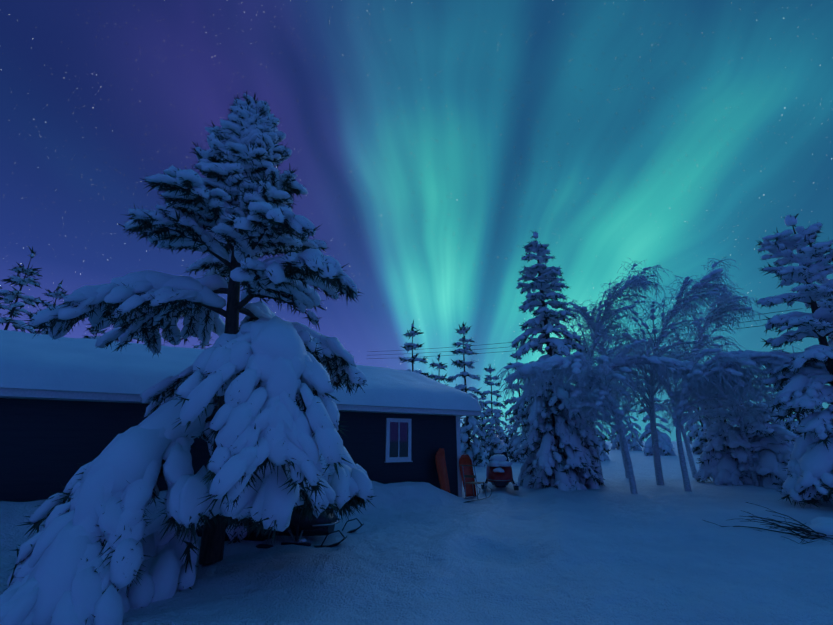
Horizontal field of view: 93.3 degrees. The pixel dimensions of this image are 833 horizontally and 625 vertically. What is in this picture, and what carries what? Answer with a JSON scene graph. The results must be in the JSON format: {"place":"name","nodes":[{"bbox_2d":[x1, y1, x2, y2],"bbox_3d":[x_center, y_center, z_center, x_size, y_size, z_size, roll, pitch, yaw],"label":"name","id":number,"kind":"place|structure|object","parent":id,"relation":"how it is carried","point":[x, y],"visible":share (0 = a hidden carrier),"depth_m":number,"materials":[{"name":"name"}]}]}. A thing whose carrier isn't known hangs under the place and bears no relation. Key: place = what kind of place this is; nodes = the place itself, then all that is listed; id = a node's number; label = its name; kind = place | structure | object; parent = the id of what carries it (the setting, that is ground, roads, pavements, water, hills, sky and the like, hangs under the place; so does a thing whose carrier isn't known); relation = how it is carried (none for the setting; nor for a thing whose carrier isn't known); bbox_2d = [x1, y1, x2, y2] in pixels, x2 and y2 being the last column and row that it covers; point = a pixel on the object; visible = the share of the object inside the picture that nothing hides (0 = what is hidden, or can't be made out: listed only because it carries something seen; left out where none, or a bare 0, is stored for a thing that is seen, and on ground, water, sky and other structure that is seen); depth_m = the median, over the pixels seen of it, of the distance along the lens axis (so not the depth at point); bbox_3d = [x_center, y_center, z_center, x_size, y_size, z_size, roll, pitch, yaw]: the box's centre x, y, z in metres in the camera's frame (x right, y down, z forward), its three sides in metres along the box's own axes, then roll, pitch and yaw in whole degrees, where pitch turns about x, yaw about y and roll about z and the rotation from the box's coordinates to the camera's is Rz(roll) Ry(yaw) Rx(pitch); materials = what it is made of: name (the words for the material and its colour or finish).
{"place":"outdoors","nodes":[
{"label":"outdoors","id":0,"kind":"place"},
{"bbox_2d":[0,441,832,624],"bbox_3d":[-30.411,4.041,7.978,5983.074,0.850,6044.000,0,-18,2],"label":"snow ground","id":1,"kind":"structure","parent":0,"point":[613,551],"depth_m":5.48,"materials":[{"name":"white snow"}]},
{"bbox_2d":[0,246,46,333],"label":"spruce","id":2,"kind":"object","parent":1,"relation":"on","point":[14,310],"visible":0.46,"depth_m":23.08,"materials":[{"name":"white plant"}]},
{"bbox_2d":[28,280,66,334],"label":"spruce","id":3,"kind":"object","parent":1,"relation":"on","point":[61,294],"visible":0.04,"depth_m":26.03,"materials":[{"name":"green plant"}]},
{"bbox_2d":[82,328,106,338],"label":"spruce","id":4,"kind":"object","parent":1,"relation":"on","point":[95,333],"visible":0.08,"depth_m":35.80,"materials":[{"name":"green plant"}]},
{"bbox_2d":[132,333,143,343],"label":"spruce","id":5,"kind":"object","parent":1,"relation":"on","point":[138,339],"depth_m":28.33,"materials":[{"name":"green plant"}]},
{"bbox_2d":[0,91,375,624],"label":"conifer","id":6,"kind":"object","parent":1,"relation":"on","point":[250,402],"visible":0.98,"depth_m":4.75,"materials":[{"name":"white plant"}]},
{"bbox_2d":[193,329,211,348],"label":"spruce","id":7,"kind":"object","parent":1,"relation":"on","point":[201,345],"visible":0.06,"depth_m":39.33,"materials":[{"name":"green plant"}]},
{"bbox_2d":[0,387,480,501],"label":"cabin","id":8,"kind":"object","parent":1,"relation":"on","point":[48,438],"visible":0.31,"depth_m":8.21,"materials":[{"name":"paint"}]},
{"bbox_2d":[0,330,483,410],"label":"roof snow","id":9,"kind":"structure","parent":8,"relation":"on","point":[39,361],"depth_m":9.08,"materials":[{"name":"white snow"}]},
{"bbox_2d":[195,511,363,547],"bbox_3d":[-2.649,3.429,7.096,3.205,1.197,1.180,-2,-18,7],"label":"dark snowmobile","id":10,"kind":"object","parent":1,"relation":"on","point":[320,526],"visible":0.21,"depth_m":6.60,"materials":[{"name":"black plastic"}]},
{"bbox_2d":[399,320,429,376],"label":"spruce","id":11,"kind":"object","parent":1,"relation":"on","point":[412,346],"visible":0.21,"depth_m":27.36,"materials":[{"name":"green plant"}]},
{"bbox_2d":[428,353,447,384],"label":"spruce","id":12,"kind":"object","parent":1,"relation":"on","point":[437,377],"visible":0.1,"depth_m":30.95,"materials":[{"name":"green plant"}]},
{"bbox_2d":[435,448,449,492],"bbox_3d":[0.786,4.703,11.714,0.368,1.282,0.447,-17,-25,42],"label":"sled","id":13,"kind":"object","parent":1,"relation":"on","point":[441,467],"visible":0.85,"depth_m":11.79,"materials":[{"name":"plastic"}]},
{"bbox_2d":[446,321,488,466],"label":"spruce","id":14,"kind":"object","parent":1,"relation":"on","point":[475,451],"visible":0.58,"depth_m":27.69,"materials":[{"name":"white plant"}]},
{"bbox_2d":[459,454,475,496],"bbox_3d":[1.571,5.058,12.224,0.470,1.243,0.302,2,-18,-7],"label":"sled","id":15,"kind":"object","parent":1,"relation":"on","point":[465,460],"visible":0.71,"depth_m":12.32,"materials":[{"name":"plastic"}]},
{"bbox_2d":[460,465,491,502],"bbox_3d":[1.458,4.887,11.307,0.536,0.934,2.084,-14,-23,36],"label":"kick sled","id":16,"kind":"object","parent":1,"relation":"on","point":[471,476],"visible":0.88,"depth_m":11.49,"materials":[{"name":"silver metal"}]},
{"bbox_2d":[477,397,489,441],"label":"spruce belt","id":17,"kind":"object","parent":1,"relation":"on","point":[480,421],"visible":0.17,"depth_m":65.84,"materials":[{"name":"white plant"}]},
{"bbox_2d":[480,363,509,459],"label":"spruce","id":18,"kind":"object","parent":1,"relation":"on","point":[492,443],"visible":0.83,"depth_m":38.01,"materials":[{"name":"white plant"}]},
{"bbox_2d":[493,397,506,446],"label":"spruce belt","id":19,"kind":"object","parent":1,"relation":"on","point":[501,441],"visible":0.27,"depth_m":74.03,"materials":[{"name":"green plant"}]},
{"bbox_2d":[481,450,518,489],"bbox_3d":[2.998,5.627,14.254,1.251,1.258,3.220,-4,-18,11],"label":"snowmobile","id":20,"kind":"object","parent":1,"relation":"on","point":[499,470],"visible":0.96,"depth_m":13.32,"materials":[{"name":"paint"}]},
{"bbox_2d":[505,414,511,447],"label":"spruce belt","id":21,"kind":"object","parent":1,"relation":"on","point":[508,427],"visible":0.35,"depth_m":76.14,"materials":[{"name":"white plant"}]},
{"bbox_2d":[502,344,528,462],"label":"spruce","id":22,"kind":"object","parent":1,"relation":"on","point":[515,443],"visible":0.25,"depth_m":32.19,"materials":[{"name":"white plant"}]},
{"bbox_2d":[522,399,565,475],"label":"spruce","id":23,"kind":"object","parent":1,"relation":"on","point":[538,435],"depth_m":16.11,"materials":[{"name":"white plant"}]},
{"bbox_2d":[510,230,604,490],"bbox_3d":[5.354,2.050,15.960,3.479,12.337,3.454,0,-18,2],"label":"spruce","id":24,"kind":"object","parent":1,"relation":"on","point":[551,449],"visible":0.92,"depth_m":14.90,"materials":[{"name":"white plant"}]},
{"bbox_2d":[491,351,643,493],"bbox_3d":[4.972,3.398,12.324,5.667,4.487,2.950,10,-21,-28],"label":"bent birch","id":25,"kind":"object","parent":1,"relation":"on","point":[576,362],"visible":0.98,"depth_m":12.57,"materials":[{"name":"white plant"}]},
{"bbox_2d":[510,387,626,439],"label":"bent birch","id":26,"kind":"object","parent":1,"relation":"on","point":[569,392],"visible":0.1,"depth_m":14.81,"materials":[{"name":"white plant"}]},
{"bbox_2d":[585,389,611,460],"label":"spruce","id":27,"kind":"object","parent":1,"relation":"on","point":[604,456],"visible":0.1,"depth_m":34.88,"materials":[{"name":"white plant"}]},
{"bbox_2d":[561,300,662,477],"bbox_3d":[9.175,3.649,18.805,4.747,8.073,4.556,0,-18,2],"label":"tall birch","id":28,"kind":"object","parent":1,"relation":"on","point":[583,310],"visible":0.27,"depth_m":18.58,"materials":[{"name":"white plant"}]},
{"bbox_2d":[555,258,676,477],"bbox_3d":[8.669,2.287,17.795,5.097,10.066,4.971,5,-19,-15],"label":"tall birch","id":29,"kind":"object","parent":1,"relation":"on","point":[643,283],"visible":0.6,"depth_m":17.78,"materials":[{"name":"white plant"}]},
{"bbox_2d":[608,389,624,449],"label":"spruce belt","id":30,"kind":"object","parent":1,"relation":"on","point":[613,438],"visible":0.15,"depth_m":67.84,"materials":[{"name":"white plant"}]},
{"bbox_2d":[542,341,711,459],"bbox_3d":[7.768,3.694,14.405,5.995,5.051,2.899,-6,-19,18],"label":"bent birch","id":31,"kind":"object","parent":1,"relation":"on","point":[670,366],"visible":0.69,"depth_m":14.39,"materials":[{"name":"white plant"}]},
{"bbox_2d":[623,397,643,450],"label":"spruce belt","id":32,"kind":"object","parent":1,"relation":"on","point":[634,445],"visible":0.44,"depth_m":63.18,"materials":[{"name":"white plant"}]},
{"bbox_2d":[607,326,705,477],"bbox_3d":[12.583,4.249,19.538,5.125,7.469,4.354,12,-21,-32],"label":"tall birch","id":33,"kind":"object","parent":1,"relation":"on","point":[626,335],"visible":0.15,"depth_m":19.67,"materials":[{"name":"white plant"}]},
{"bbox_2d":[639,379,675,455],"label":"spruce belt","id":34,"kind":"object","parent":1,"relation":"on","point":[665,444],"visible":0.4,"depth_m":44.53,"materials":[{"name":"white plant"}]},
{"bbox_2d":[599,256,744,485],"bbox_3d":[10.261,2.186,15.542,5.378,8.903,4.116,-15,-23,38],"label":"tall birch","id":35,"kind":"object","parent":1,"relation":"on","point":[688,302],"visible":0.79,"depth_m":15.98,"materials":[{"name":"white plant"}]},
{"bbox_2d":[684,400,703,451],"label":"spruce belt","id":36,"kind":"object","parent":1,"relation":"on","point":[693,426],"visible":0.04,"depth_m":56.61,"materials":[{"name":"white plant"}]},
{"bbox_2d":[685,397,713,453],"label":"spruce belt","id":37,"kind":"object","parent":1,"relation":"on","point":[700,445],"visible":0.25,"depth_m":46.65,"materials":[{"name":"white plant"}]},
{"bbox_2d":[657,283,764,432],"bbox_3d":[12.949,3.088,17.322,3.808,8.129,4.384,-7,-19,21],"label":"tall birch","id":38,"kind":"object","parent":1,"relation":"on","point":[732,308],"visible":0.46,"depth_m":16.90,"materials":[{"name":"white plant"}]},
{"bbox_2d":[694,388,759,485],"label":"spruce","id":39,"kind":"object","parent":1,"relation":"on","point":[718,458],"visible":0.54,"depth_m":15.39,"materials":[{"name":"white plant"}]},
{"bbox_2d":[684,366,790,485],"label":"bent birch","id":40,"kind":"object","parent":1,"relation":"on","point":[741,424],"visible":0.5,"depth_m":14.03,"materials":[{"name":"white plant"}]},
{"bbox_2d":[651,343,831,491],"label":"bent birch","id":41,"kind":"object","parent":1,"relation":"on","point":[722,360],"visible":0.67,"depth_m":12.83,"materials":[{"name":"white plant"}]},
{"bbox_2d":[736,392,798,489],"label":"spruce","id":42,"kind":"object","parent":1,"relation":"on","point":[773,446],"visible":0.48,"depth_m":14.38,"materials":[{"name":"white plant"}]},
{"bbox_2d":[704,502,832,543],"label":"bare branches","id":43,"kind":"object","parent":1,"relation":"on","point":[820,527],"visible":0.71,"depth_m":7.21,"materials":[{"name":"brown plant"}]},
{"bbox_2d":[752,369,785,425],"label":"spruce","id":44,"kind":"object","parent":1,"relation":"on","point":[770,396],"visible":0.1,"depth_m":38.03,"materials":[{"name":"white plant"}]},
{"bbox_2d":[754,213,832,507],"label":"conifer","id":45,"kind":"object","parent":1,"relation":"on","point":[809,470],"visible":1,"depth_m":10.78,"materials":[{"name":"white plant"}]},
{"bbox_2d":[772,348,814,436],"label":"spruce","id":46,"kind":"object","parent":1,"relation":"on","point":[792,425],"visible":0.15,"depth_m":33.69,"materials":[{"name":"white plant"}]},
{"bbox_2d":[794,352,824,419],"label":"spruce","id":47,"kind":"object","parent":1,"relation":"on","point":[818,408],"visible":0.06,"depth_m":41.15,"materials":[{"name":"white plant"}]},
{"bbox_2d":[0,0,832,440],"label":"sky","id":48,"kind":"structure","parent":0,"point":[429,141],"materials":[{"name":"blue"}]},
{"bbox_2d":[371,308,801,358],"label":"power line","id":49,"kind":"object","parent":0,"point":[561,337],"visible":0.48,"depth_m":43.51,"materials":[{"name":"black metal"}]}
]}

